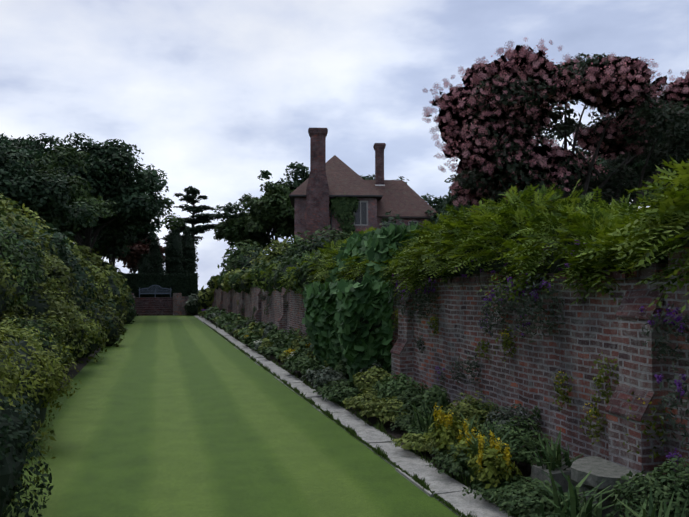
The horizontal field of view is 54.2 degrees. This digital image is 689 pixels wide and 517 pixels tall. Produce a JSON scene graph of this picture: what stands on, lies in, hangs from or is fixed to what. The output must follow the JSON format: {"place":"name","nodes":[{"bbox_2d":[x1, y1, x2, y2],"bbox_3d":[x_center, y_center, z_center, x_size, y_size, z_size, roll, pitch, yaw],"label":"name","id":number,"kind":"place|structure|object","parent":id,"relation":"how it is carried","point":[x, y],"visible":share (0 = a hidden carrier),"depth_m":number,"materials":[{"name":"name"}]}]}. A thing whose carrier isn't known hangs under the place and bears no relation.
{"place":"outdoors","nodes":[
{"label":"outdoors","id":0,"kind":"place"},
{"bbox_2d":[0,193,137,516],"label":"hedge","id":1,"kind":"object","parent":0,"point":[66,251],"depth_m":12.61,"materials":[{"name":"green plant"}]},
{"bbox_2d":[2,315,458,516],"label":"lawn","id":2,"kind":"structure","parent":0,"point":[175,416],"depth_m":9.04,"materials":[{"name":"green plant"}]},
{"bbox_2d":[48,316,548,516],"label":"border soil","id":3,"kind":"structure","parent":0,"point":[523,467],"depth_m":10.49,"materials":[{"name":"brown soil"}]},
{"bbox_2d":[193,315,511,516],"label":"stone edging","id":4,"kind":"object","parent":3,"relation":"on","point":[444,486],"visible":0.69,"depth_m":8.50,"materials":[{"name":"grey stone"}]},
{"bbox_2d":[302,220,419,391],"bbox_3d":[0.227,1.054,14.708,2.009,3.459,4.519,1,-3,-15],"label":"vine","id":5,"kind":"object","parent":3,"relation":"on","point":[336,329],"depth_m":13.21,"materials":[{"name":"green plant"}]},
{"bbox_2d":[203,322,526,516],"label":"fringe grass","id":6,"kind":"structure","parent":3,"relation":"on","point":[379,451],"depth_m":9.70,"materials":[{"name":"green plant"}]},
{"bbox_2d":[198,306,688,516],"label":"flower bed plants","id":7,"kind":"object","parent":3,"relation":"on","point":[409,401],"visible":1,"depth_m":7.69,"materials":[{"name":"green plant"}]},
{"bbox_2d":[212,247,688,516],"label":"brick wall","id":8,"kind":"structure","parent":3,"relation":"on","point":[591,328],"depth_m":7.61,"materials":[{"name":"brown brick"}]},
{"bbox_2d":[212,289,663,420],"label":"wall buttress caps","id":9,"kind":"object","parent":8,"relation":"attached to","point":[631,304],"visible":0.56,"depth_m":6.22,"materials":[{"name":"brick"}]},
{"bbox_2d":[218,241,688,287],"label":"mossy wall coping","id":10,"kind":"object","parent":8,"relation":"on","point":[685,245],"depth_m":5.79,"materials":[{"name":"stone"}]},
{"bbox_2d":[236,245,688,498],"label":"climbing vine","id":11,"kind":"object","parent":8,"relation":"attached to","point":[598,382],"visible":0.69,"depth_m":7.49,"materials":[{"name":"green plant"}]},
{"bbox_2d":[260,263,667,286],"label":"wall coping bricks","id":12,"kind":"object","parent":8,"relation":"on","point":[639,274],"depth_m":7.54,"materials":[{"name":"brown brick"}]},
{"bbox_2d":[529,460,621,516],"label":"planter","id":13,"kind":"object","parent":3,"relation":"on","point":[538,473],"visible":0.26,"depth_m":6.60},
{"bbox_2d":[571,456,652,490],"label":"round stone slab","id":14,"kind":"structure","parent":13,"relation":"on","point":[608,473],"depth_m":5.97,"materials":[{"name":"grey stone"}]},
{"bbox_2d":[0,132,637,272],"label":"tree","id":15,"kind":"object","parent":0,"point":[66,184],"depth_m":46.12,"materials":[{"name":"green plant"}]},
{"bbox_2d":[0,0,688,289],"label":"sky","id":16,"kind":"structure","parent":0,"point":[213,95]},
{"bbox_2d":[201,240,688,472],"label":"border and wall flowers","id":17,"kind":"object","parent":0,"point":[506,451],"visible":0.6,"depth_m":7.37,"materials":[{"name":"multicoloured plant"}]},
{"bbox_2d":[556,84,688,207],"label":"ash tree","id":18,"kind":"object","parent":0,"point":[604,163],"depth_m":17.96,"materials":[{"name":"green plant"}]},
{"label":"upper level ground","id":19,"kind":"structure","parent":0,"visible":0},
{"bbox_2d":[134,298,172,315],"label":"brick steps","id":20,"kind":"structure","parent":19,"relation":"on","point":[163,302],"depth_m":55.22,"materials":[{"name":"brown brick"}]},
{"bbox_2d":[135,297,172,313],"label":"step nosings","id":21,"kind":"object","parent":20,"relation":"attached to","point":[153,306],"visible":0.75,"depth_m":55.02,"materials":[{"name":"grey stone"}]},
{"bbox_2d":[139,285,171,296],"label":"garden bench","id":22,"kind":"object","parent":19,"relation":"on","point":[152,291],"visible":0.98,"depth_m":57.72,"materials":[{"name":"paint"}]},
{"bbox_2d":[121,273,197,296],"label":"yew hedge","id":23,"kind":"object","parent":19,"relation":"on","point":[175,283],"depth_m":58.48,"materials":[{"name":"green plant"}]},
{"bbox_2d":[131,293,198,315],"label":"brick step piers","id":24,"kind":"structure","parent":19,"relation":"on","point":[179,302],"depth_m":54.35,"materials":[{"name":"brown brick"}]},
{"bbox_2d":[138,230,195,273],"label":"irish yew","id":25,"kind":"object","parent":19,"relation":"on","point":[175,243],"visible":0.17,"depth_m":72.00,"materials":[{"name":"green plant"}]},
{"bbox_2d":[136,186,224,276],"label":"tree","id":26,"kind":"object","parent":19,"relation":"on","point":[188,230],"depth_m":73.98,"materials":[{"name":"green plant"}]},
{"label":"terrace ground","id":27,"kind":"structure","parent":0,"visible":0},
{"bbox_2d":[184,211,443,314],"bbox_3d":[2.075,0.781,38.255,20.329,6.131,45.319,1,-3,-15],"label":"wall top shrub","id":28,"kind":"object","parent":27,"relation":"on","point":[299,247],"depth_m":28.58,"materials":[{"name":"green plant"}]},
{"bbox_2d":[294,197,436,240],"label":"cottage walls","id":29,"kind":"structure","parent":27,"relation":"on","point":[374,220],"depth_m":48.15,"materials":[{"name":"brown brick"}]},
{"bbox_2d":[289,155,381,194],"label":"house roof","id":30,"kind":"structure","parent":29,"relation":"on","point":[342,177],"depth_m":48.85,"materials":[{"name":"brown tile"}]},
{"bbox_2d":[289,195,382,238],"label":"cottage drainpipe","id":31,"kind":"object","parent":29,"relation":"attached to","point":[331,196],"visible":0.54,"depth_m":47.84,"materials":[{"name":"black metal"}]},
{"bbox_2d":[329,193,358,233],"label":"climber leaves","id":32,"kind":"object","parent":29,"relation":"attached to","point":[344,207],"visible":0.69,"depth_m":47.88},
{"bbox_2d":[306,128,385,241],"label":"chimneys","id":33,"kind":"object","parent":29,"relation":"attached to","point":[317,203],"visible":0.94,"depth_m":47.56,"materials":[{"name":"brown brick"}]},
{"bbox_2d":[289,196,436,218],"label":"roof eaves","id":34,"kind":"object","parent":29,"relation":"attached to","point":[292,199],"visible":0.25,"depth_m":48.59,"materials":[{"name":"brown wood"}]},
{"bbox_2d":[353,201,417,225],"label":"cottage window frames","id":35,"kind":"structure","parent":29,"relation":"in","point":[360,224],"depth_m":48.18,"materials":[{"name":"wood"}]},
{"bbox_2d":[355,202,416,226],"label":"window pane","id":36,"kind":"structure","parent":35,"relation":"in","point":[363,213],"depth_m":48.21,"materials":[{"name":"grey glass"}]},
{"bbox_2d":[365,180,436,215],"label":"house roof","id":37,"kind":"structure","parent":29,"relation":"on","point":[401,197],"depth_m":49.70,"materials":[{"name":"brown tile"}]},
{"bbox_2d":[277,156,688,312],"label":"wisteria","id":38,"kind":"object","parent":27,"relation":"on","point":[597,224],"depth_m":8.27,"materials":[{"name":"green plant"}]},
{"bbox_2d":[421,37,688,215],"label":"smoke bush puffs","id":39,"kind":"object","parent":27,"relation":"on","point":[451,125],"visible":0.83,"depth_m":12.08,"materials":[{"name":"plant"}]},
{"bbox_2d":[451,53,688,211],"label":"smoke bush","id":40,"kind":"object","parent":27,"relation":"on","point":[677,124],"depth_m":12.52,"materials":[{"name":"plant"}]},
{"bbox_2d":[446,45,683,188],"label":"tree blossoms","id":41,"kind":"object","parent":40,"relation":"attached to","point":[545,107],"depth_m":11.92,"materials":[{"name":"pink plant"}]}
]}

